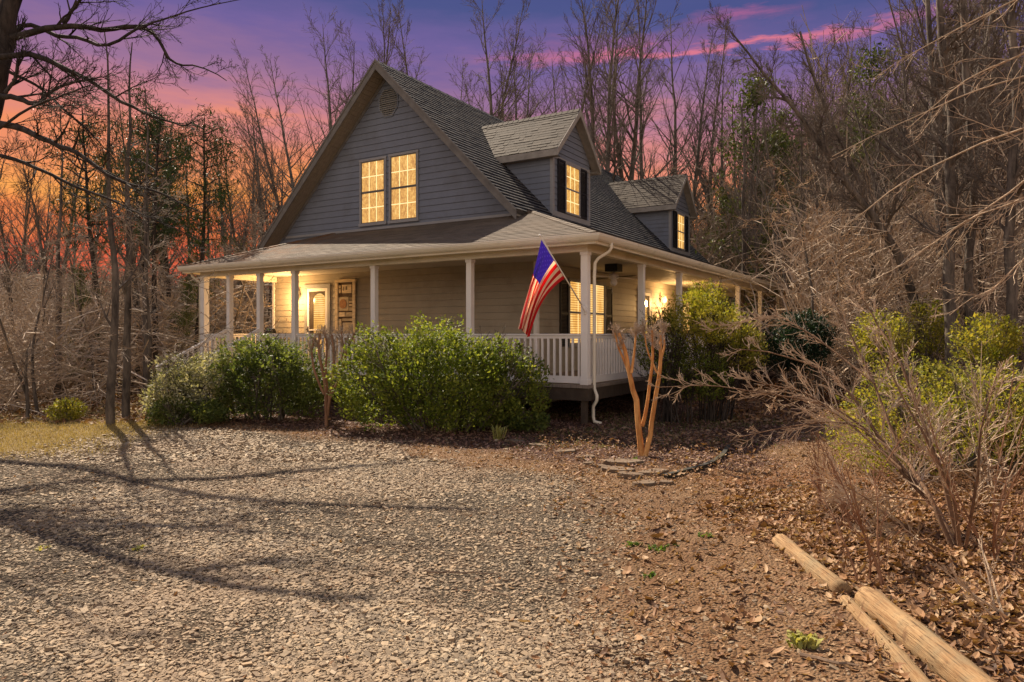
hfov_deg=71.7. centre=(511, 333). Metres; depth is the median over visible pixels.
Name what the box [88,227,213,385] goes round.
understory tree
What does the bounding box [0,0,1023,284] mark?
sky
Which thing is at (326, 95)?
bare tree
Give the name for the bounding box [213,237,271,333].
cedar tree
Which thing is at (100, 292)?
understory tree
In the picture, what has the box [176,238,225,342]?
cedar tree
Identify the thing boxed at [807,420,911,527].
bare canes
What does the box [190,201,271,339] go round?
understory tree
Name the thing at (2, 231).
bare tree
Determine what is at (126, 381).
bare tree
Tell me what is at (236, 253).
understory tree
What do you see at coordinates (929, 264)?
understory tree
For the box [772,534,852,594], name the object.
landscape log
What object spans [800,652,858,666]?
stick
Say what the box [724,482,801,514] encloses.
garden edging
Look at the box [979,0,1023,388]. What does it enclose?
bare tree
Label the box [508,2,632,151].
bare tree
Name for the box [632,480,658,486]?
flagstone
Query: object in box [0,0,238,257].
bare tree
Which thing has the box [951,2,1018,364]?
bare tree
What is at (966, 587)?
bare canes
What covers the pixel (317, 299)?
door
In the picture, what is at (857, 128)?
bare tree
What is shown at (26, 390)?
bare tree
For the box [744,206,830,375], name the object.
understory tree
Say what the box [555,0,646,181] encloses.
bare tree
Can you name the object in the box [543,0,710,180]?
bare tree
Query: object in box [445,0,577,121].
bare tree
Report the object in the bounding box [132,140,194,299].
bare tree
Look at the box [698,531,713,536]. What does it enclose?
weed
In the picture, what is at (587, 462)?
flagstone
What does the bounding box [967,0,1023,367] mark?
bare tree
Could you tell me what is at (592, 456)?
flagstone
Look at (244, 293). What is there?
understory tree
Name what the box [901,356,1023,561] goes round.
bare canes
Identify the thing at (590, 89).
bare tree
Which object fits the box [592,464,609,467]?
flagstone
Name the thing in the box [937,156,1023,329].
understory tree
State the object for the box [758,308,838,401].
shrub
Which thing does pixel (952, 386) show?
yellow shrub
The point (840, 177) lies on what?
bare tree
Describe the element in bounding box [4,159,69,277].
bare tree
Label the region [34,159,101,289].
bare tree
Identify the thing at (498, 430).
weed
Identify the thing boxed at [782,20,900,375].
bare tree
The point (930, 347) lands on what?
woodland shrub
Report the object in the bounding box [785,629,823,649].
weed
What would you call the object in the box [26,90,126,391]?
pine tree
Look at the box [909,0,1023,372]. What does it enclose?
bare tree
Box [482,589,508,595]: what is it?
stick
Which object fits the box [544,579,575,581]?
stick
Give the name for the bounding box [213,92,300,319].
bare tree
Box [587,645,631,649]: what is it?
stick
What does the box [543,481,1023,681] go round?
leaf litter
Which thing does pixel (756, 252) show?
bare tree
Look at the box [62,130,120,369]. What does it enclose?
bare tree
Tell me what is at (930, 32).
bare tree
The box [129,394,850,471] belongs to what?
mulch
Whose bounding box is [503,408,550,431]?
shrub
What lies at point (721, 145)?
bare tree
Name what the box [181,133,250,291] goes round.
bare tree
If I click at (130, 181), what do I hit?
pine tree
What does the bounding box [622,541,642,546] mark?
weed
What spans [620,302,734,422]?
dark shrub
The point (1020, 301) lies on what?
understory tree
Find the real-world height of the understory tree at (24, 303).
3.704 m
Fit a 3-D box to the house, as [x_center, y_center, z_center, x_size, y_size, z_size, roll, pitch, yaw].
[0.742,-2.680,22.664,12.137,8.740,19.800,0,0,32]
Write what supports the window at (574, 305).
in the house
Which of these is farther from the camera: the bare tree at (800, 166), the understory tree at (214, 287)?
the bare tree at (800, 166)
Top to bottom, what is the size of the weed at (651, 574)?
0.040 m
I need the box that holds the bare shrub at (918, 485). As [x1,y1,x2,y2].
[647,264,1023,552]
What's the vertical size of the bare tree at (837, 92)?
17.258 m
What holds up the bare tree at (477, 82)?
on the ground at (722, 660)
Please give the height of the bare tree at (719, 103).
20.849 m
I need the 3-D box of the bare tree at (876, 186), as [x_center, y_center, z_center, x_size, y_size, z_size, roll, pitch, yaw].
[10.664,-3.453,21.045,4.411,10.518,2.534,0,0,9]
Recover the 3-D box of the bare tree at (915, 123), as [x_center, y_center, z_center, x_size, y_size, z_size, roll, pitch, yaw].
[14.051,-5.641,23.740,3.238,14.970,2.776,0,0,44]
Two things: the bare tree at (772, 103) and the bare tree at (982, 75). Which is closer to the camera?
the bare tree at (982, 75)
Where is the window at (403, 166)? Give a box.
[388,149,419,223]
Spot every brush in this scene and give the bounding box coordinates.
[0,199,271,415]
[0,234,271,348]
[648,169,736,260]
[659,0,1023,360]
[695,1,1022,302]
[699,95,1023,398]
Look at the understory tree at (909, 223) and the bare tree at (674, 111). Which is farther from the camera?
the bare tree at (674, 111)
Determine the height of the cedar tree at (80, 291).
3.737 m
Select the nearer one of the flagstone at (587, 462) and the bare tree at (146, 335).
the flagstone at (587, 462)
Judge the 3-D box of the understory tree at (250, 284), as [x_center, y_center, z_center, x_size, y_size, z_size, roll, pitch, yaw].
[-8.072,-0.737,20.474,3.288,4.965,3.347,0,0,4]
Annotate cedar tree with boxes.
[48,264,106,393]
[154,279,198,374]
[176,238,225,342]
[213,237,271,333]
[691,62,804,372]
[703,184,774,332]
[725,105,818,337]
[753,37,932,333]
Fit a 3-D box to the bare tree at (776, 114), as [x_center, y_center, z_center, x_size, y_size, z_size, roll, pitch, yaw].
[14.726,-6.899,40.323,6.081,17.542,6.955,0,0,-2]
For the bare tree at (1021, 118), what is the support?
on the ground at (722, 660)
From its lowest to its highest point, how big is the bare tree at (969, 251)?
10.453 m
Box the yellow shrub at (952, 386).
[819,349,1023,475]
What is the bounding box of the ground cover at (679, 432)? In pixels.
[502,411,813,448]
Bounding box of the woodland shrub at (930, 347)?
[894,293,983,402]
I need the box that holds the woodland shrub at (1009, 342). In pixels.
[945,312,1023,412]
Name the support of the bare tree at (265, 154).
on the ground at (722, 660)
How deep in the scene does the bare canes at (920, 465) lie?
7.26 m
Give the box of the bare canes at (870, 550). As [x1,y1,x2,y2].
[808,440,907,585]
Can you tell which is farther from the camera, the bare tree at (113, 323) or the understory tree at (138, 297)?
the understory tree at (138, 297)
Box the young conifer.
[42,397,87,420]
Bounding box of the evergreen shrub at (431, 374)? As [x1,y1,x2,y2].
[323,310,553,433]
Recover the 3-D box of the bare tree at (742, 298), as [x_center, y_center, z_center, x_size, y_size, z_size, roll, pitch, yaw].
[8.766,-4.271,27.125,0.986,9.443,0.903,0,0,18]
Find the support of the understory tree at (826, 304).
on the ground at (722, 660)
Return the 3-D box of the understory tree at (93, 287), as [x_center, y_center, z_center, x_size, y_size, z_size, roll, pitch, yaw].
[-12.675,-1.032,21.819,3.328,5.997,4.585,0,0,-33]
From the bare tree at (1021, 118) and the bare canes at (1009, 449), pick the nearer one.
the bare canes at (1009, 449)
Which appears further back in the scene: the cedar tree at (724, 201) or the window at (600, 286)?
the cedar tree at (724, 201)
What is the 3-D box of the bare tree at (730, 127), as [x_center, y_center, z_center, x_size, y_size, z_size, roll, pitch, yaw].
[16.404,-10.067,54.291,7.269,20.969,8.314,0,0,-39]
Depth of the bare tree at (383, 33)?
35.70 m
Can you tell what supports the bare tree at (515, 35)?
on the ground at (722, 660)
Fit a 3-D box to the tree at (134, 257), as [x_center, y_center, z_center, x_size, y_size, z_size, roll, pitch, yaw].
[-11.736,-3.150,21.931,3.665,10.024,3.221,0,0,1]
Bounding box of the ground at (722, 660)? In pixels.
[0,364,1023,681]
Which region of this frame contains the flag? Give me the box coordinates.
[518,240,564,337]
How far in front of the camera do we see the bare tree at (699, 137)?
36.58 m
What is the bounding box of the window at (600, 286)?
[590,281,605,338]
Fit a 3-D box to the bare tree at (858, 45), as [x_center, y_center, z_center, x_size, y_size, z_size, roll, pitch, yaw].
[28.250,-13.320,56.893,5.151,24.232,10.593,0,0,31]
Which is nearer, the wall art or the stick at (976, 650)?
the stick at (976, 650)
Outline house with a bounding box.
[156,59,790,423]
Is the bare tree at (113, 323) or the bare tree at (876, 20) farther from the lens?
the bare tree at (876, 20)
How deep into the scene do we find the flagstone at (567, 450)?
9.87 m
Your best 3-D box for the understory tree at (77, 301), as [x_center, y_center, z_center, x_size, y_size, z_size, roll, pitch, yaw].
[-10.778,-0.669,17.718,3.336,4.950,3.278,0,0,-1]
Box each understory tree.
[0,227,120,412]
[0,237,141,399]
[0,238,94,412]
[0,268,86,406]
[0,271,51,397]
[0,337,37,384]
[2,169,257,414]
[9,207,164,400]
[14,242,143,368]
[42,201,163,392]
[49,206,222,389]
[86,223,189,366]
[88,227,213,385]
[91,277,135,385]
[104,275,176,385]
[159,244,254,352]
[161,201,277,339]
[167,227,287,365]
[170,192,277,343]
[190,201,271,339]
[194,201,274,341]
[211,222,257,330]
[719,215,815,334]
[732,156,952,397]
[740,192,853,377]
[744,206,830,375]
[770,154,903,349]
[780,231,893,387]
[787,232,939,385]
[803,213,891,374]
[825,173,1021,390]
[841,182,1000,368]
[866,139,1023,388]
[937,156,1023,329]
[975,231,1023,369]
[987,240,1023,383]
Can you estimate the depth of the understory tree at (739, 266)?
36.21 m
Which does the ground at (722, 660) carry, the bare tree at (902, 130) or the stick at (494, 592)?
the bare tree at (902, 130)
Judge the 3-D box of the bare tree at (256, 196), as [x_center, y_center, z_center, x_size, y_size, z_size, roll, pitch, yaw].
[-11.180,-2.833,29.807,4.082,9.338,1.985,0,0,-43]
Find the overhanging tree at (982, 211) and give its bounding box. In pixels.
[783,0,1023,322]
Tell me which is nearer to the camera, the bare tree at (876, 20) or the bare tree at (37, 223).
the bare tree at (37, 223)
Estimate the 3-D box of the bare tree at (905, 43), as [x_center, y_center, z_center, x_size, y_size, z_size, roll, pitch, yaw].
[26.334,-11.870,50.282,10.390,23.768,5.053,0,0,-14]
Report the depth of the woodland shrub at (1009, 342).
13.74 m
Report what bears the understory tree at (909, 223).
on the ground at (722, 660)
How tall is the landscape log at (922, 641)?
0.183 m
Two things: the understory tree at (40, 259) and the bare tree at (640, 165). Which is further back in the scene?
the bare tree at (640, 165)
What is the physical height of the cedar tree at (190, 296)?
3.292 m
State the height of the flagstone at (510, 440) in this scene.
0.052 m
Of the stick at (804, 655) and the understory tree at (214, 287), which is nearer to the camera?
the stick at (804, 655)
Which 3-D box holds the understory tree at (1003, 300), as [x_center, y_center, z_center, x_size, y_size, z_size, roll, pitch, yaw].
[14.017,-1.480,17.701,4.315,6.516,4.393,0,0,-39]
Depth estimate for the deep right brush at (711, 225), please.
33.62 m
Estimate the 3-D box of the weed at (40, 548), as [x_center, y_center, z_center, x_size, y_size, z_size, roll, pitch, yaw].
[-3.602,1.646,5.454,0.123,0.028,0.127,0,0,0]
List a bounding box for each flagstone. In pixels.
[504,439,524,441]
[528,443,547,446]
[554,449,575,453]
[576,454,594,457]
[583,461,594,464]
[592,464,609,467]
[601,459,643,466]
[601,466,635,472]
[617,471,644,478]
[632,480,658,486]
[637,468,668,475]
[659,480,673,484]
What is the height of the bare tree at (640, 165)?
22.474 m
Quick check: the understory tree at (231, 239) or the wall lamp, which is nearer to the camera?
the wall lamp
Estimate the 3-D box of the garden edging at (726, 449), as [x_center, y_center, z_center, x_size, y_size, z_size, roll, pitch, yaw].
[2.507,1.629,9.036,0.253,0.112,2.659,0,0,32]
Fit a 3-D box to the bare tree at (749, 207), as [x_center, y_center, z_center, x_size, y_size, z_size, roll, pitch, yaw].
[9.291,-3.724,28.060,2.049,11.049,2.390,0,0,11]
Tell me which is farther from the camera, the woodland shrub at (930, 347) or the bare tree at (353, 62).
the bare tree at (353, 62)
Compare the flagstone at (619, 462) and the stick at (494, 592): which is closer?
the stick at (494, 592)
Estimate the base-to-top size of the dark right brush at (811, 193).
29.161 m
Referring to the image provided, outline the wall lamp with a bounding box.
[660,295,666,302]
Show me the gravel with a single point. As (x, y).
(340, 612)
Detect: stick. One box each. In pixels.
[426,571,495,573]
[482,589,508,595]
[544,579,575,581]
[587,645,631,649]
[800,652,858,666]
[975,649,1010,654]
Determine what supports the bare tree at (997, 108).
on the ground at (722, 660)
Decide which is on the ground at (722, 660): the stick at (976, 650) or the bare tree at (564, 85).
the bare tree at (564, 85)
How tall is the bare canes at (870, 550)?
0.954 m
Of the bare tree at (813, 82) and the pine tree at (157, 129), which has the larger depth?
the bare tree at (813, 82)
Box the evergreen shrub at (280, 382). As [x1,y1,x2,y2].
[202,324,332,420]
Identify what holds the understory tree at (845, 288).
on the ground at (722, 660)
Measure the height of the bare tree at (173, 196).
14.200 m
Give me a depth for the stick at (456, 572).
4.92 m
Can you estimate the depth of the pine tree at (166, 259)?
25.32 m
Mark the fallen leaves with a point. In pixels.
(674, 455)
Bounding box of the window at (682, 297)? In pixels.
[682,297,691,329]
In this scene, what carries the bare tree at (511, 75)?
on the ground at (722, 660)
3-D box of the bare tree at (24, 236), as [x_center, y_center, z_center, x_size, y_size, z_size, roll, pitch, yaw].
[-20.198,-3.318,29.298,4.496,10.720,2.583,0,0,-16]
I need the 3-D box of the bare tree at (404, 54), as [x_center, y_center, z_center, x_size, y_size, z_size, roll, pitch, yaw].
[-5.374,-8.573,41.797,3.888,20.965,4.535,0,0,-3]
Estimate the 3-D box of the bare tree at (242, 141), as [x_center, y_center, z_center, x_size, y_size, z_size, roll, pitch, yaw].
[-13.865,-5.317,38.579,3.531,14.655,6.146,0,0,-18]
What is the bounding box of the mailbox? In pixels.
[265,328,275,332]
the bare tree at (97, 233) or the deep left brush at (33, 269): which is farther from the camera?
the deep left brush at (33, 269)
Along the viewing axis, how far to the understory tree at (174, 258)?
22.30 m
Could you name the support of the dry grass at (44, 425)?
on the ground at (722, 660)
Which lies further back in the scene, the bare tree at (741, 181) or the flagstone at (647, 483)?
the bare tree at (741, 181)
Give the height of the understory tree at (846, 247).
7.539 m
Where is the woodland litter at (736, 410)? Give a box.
[0,377,1023,423]
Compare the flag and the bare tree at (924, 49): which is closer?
the flag
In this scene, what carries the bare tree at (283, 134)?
on the ground at (722, 660)
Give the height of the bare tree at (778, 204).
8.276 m
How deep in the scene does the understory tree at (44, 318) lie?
16.81 m
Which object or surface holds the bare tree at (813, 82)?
on the ground at (722, 660)
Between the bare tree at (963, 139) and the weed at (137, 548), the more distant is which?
the bare tree at (963, 139)
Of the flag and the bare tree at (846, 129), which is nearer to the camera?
the flag
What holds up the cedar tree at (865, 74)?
on the ground at (722, 660)
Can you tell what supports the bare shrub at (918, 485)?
on the ground at (722, 660)
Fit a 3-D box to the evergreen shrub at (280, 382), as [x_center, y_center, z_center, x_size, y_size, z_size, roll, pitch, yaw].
[-4.637,0.747,13.603,2.577,1.847,1.940,0,0,19]
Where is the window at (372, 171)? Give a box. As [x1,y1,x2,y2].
[358,156,386,226]
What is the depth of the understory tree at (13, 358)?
14.60 m
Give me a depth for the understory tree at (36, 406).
15.26 m
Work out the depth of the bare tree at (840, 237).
20.92 m
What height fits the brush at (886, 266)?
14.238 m
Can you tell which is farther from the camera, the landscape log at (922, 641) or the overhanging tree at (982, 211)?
the overhanging tree at (982, 211)
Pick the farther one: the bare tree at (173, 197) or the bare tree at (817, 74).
the bare tree at (817, 74)
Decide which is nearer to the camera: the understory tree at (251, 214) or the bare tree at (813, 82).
the understory tree at (251, 214)
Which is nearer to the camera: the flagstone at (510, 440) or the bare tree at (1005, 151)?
the flagstone at (510, 440)
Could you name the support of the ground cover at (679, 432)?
on the ground at (722, 660)
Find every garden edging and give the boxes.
[664,444,730,478]
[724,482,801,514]
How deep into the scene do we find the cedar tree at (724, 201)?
37.21 m
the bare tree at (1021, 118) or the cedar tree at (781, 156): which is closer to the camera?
the bare tree at (1021, 118)
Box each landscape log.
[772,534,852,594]
[838,595,930,681]
[855,586,996,681]
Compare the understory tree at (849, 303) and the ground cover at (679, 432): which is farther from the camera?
the understory tree at (849, 303)
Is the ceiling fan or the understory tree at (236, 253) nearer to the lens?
the ceiling fan
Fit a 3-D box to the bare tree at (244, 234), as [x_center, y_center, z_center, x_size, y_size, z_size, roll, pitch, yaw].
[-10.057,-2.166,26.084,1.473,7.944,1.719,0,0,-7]
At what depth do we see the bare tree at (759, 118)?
55.91 m
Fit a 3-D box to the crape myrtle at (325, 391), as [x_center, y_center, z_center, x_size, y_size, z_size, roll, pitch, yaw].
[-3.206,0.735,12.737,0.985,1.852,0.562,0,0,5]
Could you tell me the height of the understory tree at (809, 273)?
6.727 m
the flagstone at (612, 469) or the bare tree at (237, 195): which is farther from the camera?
the bare tree at (237, 195)
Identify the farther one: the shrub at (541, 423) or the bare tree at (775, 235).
the bare tree at (775, 235)
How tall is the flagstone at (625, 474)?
0.082 m
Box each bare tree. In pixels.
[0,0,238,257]
[0,113,27,241]
[0,122,74,308]
[0,148,56,304]
[0,183,35,395]
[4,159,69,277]
[8,131,64,385]
[17,337,32,417]
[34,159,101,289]
[41,107,84,400]
[41,117,99,283]
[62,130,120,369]
[86,19,149,424]
[103,39,143,417]
[116,106,210,338]
[121,142,185,280]
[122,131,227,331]
[132,87,161,406]
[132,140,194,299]
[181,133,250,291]
[190,116,278,257]
[195,116,275,323]
[205,155,275,305]
[210,111,289,242]
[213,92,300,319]
[217,46,341,196]
[219,173,261,325]
[223,92,291,225]
[225,38,309,212]
[267,4,382,191]
[292,0,412,157]
[295,0,422,159]
[386,0,428,80]
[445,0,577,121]
[449,57,512,118]
[463,0,530,119]
[493,26,593,120]
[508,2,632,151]
[523,41,626,170]
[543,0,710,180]
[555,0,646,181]
[558,0,653,169]
[599,0,716,180]
[624,0,732,183]
[660,21,729,242]
[674,12,741,259]
[677,38,769,266]
[690,84,797,353]
[698,65,753,225]
[702,0,934,376]
[714,65,780,187]
[715,118,802,378]
[717,56,811,317]
[720,110,772,374]
[724,146,823,385]
[725,52,815,183]
[732,101,752,336]
[740,60,890,307]
[758,106,784,332]
[767,92,862,379]
[775,8,907,367]
[777,35,847,132]
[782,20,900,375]
[783,29,880,280]
[783,34,836,228]
[791,119,894,388]
[796,51,945,388]
[808,11,925,204]
[812,54,911,322]
[812,72,879,376]
[813,0,1023,392]
[823,0,983,317]
[827,13,891,117]
[828,0,960,378]
[828,24,865,115]
[836,47,926,375]
[859,0,1020,379]
[872,0,925,134]
[886,0,1016,371]
[887,0,1023,384]
[887,2,983,381]
[892,5,1018,274]
[908,6,1009,260]
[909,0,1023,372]
[910,0,1003,371]
[914,9,1023,386]
[922,2,1023,372]
[945,9,1023,181]
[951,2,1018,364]
[953,0,1023,366]
[965,15,1023,210]
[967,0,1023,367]
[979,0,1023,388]
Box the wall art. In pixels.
[335,279,356,341]
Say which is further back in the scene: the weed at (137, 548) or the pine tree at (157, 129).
the pine tree at (157, 129)
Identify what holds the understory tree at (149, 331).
on the ground at (722, 660)
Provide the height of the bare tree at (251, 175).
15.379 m
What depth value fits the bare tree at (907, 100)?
23.97 m
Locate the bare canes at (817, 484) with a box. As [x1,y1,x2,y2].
[803,423,837,503]
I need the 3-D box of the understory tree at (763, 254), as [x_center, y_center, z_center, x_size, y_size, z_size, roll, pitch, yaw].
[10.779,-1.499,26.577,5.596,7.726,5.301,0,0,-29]
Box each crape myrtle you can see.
[305,323,359,426]
[607,317,669,456]
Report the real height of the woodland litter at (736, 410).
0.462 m
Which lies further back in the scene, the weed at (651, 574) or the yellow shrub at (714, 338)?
the yellow shrub at (714, 338)
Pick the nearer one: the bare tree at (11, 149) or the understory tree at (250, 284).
the understory tree at (250, 284)
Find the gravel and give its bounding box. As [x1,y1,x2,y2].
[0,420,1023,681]
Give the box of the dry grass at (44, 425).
[0,418,225,459]
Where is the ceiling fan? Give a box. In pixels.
[592,263,635,287]
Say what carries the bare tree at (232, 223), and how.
on the ground at (722, 660)
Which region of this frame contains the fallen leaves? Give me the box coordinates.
[538,428,828,489]
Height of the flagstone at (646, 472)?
0.079 m
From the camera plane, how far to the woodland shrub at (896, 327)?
14.79 m
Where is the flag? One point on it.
(547, 277)
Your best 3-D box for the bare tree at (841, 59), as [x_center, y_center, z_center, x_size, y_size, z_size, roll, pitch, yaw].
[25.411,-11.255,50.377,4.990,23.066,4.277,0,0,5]
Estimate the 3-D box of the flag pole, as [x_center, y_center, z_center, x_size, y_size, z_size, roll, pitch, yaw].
[0.919,-1.038,12.582,1.166,1.362,0.091,0,0,-40]
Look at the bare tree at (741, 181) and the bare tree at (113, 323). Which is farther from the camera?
the bare tree at (741, 181)
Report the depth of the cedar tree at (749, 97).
29.40 m
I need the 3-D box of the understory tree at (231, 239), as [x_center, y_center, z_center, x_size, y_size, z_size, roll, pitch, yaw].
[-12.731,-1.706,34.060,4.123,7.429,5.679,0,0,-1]
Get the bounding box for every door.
[304,283,330,366]
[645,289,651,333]
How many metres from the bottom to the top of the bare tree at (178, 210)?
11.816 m
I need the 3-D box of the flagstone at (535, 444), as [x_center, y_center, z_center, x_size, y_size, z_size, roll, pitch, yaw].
[0.396,1.654,10.504,0.332,0.052,0.180,0,0,-5]
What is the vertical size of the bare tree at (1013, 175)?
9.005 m
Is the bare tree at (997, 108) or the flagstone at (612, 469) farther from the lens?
the bare tree at (997, 108)
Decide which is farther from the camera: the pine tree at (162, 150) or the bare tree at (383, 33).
the bare tree at (383, 33)
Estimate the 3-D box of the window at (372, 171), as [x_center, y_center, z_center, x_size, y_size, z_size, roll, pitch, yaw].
[-3.709,-3.770,18.868,0.980,1.800,0.065,0,0,32]
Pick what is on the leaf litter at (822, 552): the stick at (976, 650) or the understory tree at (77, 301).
the stick at (976, 650)
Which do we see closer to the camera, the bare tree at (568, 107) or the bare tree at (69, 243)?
the bare tree at (69, 243)
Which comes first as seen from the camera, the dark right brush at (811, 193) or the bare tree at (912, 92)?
the bare tree at (912, 92)
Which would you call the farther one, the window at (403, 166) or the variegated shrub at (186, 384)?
the window at (403, 166)
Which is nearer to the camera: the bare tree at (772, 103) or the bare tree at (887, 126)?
the bare tree at (887, 126)
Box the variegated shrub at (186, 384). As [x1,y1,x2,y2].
[137,349,243,420]
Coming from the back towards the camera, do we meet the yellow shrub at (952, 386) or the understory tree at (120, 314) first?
the understory tree at (120, 314)
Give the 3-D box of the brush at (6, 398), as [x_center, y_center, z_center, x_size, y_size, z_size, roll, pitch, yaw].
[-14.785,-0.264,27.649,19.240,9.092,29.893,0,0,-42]
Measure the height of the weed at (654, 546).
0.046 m
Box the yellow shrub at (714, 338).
[661,276,774,422]
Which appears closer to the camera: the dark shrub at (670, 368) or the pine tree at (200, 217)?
the dark shrub at (670, 368)
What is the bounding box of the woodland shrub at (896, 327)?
[844,302,920,410]
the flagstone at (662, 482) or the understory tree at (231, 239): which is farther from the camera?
the understory tree at (231, 239)
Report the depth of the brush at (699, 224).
42.82 m
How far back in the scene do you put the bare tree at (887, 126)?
21.84 m
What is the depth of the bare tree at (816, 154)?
25.10 m
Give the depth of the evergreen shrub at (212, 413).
12.69 m
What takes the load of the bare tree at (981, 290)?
on the ground at (722, 660)
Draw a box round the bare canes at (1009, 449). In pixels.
[882,333,1023,489]
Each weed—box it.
[35,545,51,550]
[127,545,147,550]
[488,424,507,439]
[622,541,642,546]
[642,571,658,577]
[645,544,665,552]
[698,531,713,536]
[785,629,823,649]
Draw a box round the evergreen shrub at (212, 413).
[145,390,230,425]
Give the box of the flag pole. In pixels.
[538,234,586,313]
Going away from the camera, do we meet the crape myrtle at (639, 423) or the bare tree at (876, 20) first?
the crape myrtle at (639, 423)
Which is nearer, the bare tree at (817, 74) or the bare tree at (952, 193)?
the bare tree at (952, 193)
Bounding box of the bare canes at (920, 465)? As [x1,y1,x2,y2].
[818,402,991,491]
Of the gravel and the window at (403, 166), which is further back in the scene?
the window at (403, 166)
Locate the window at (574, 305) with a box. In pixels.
[568,277,580,346]
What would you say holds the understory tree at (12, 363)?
on the ground at (722, 660)
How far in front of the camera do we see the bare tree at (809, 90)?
34.34 m
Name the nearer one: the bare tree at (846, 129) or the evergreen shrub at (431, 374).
the evergreen shrub at (431, 374)
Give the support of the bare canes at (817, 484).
on the ground at (722, 660)
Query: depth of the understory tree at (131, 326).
23.04 m
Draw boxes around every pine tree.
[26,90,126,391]
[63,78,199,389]
[88,71,207,388]
[90,113,200,344]
[94,115,184,289]
[130,117,210,350]
[160,98,249,379]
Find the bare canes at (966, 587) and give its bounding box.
[929,532,1023,618]
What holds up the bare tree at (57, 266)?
on the ground at (722, 660)
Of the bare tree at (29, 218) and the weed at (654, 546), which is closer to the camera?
the weed at (654, 546)

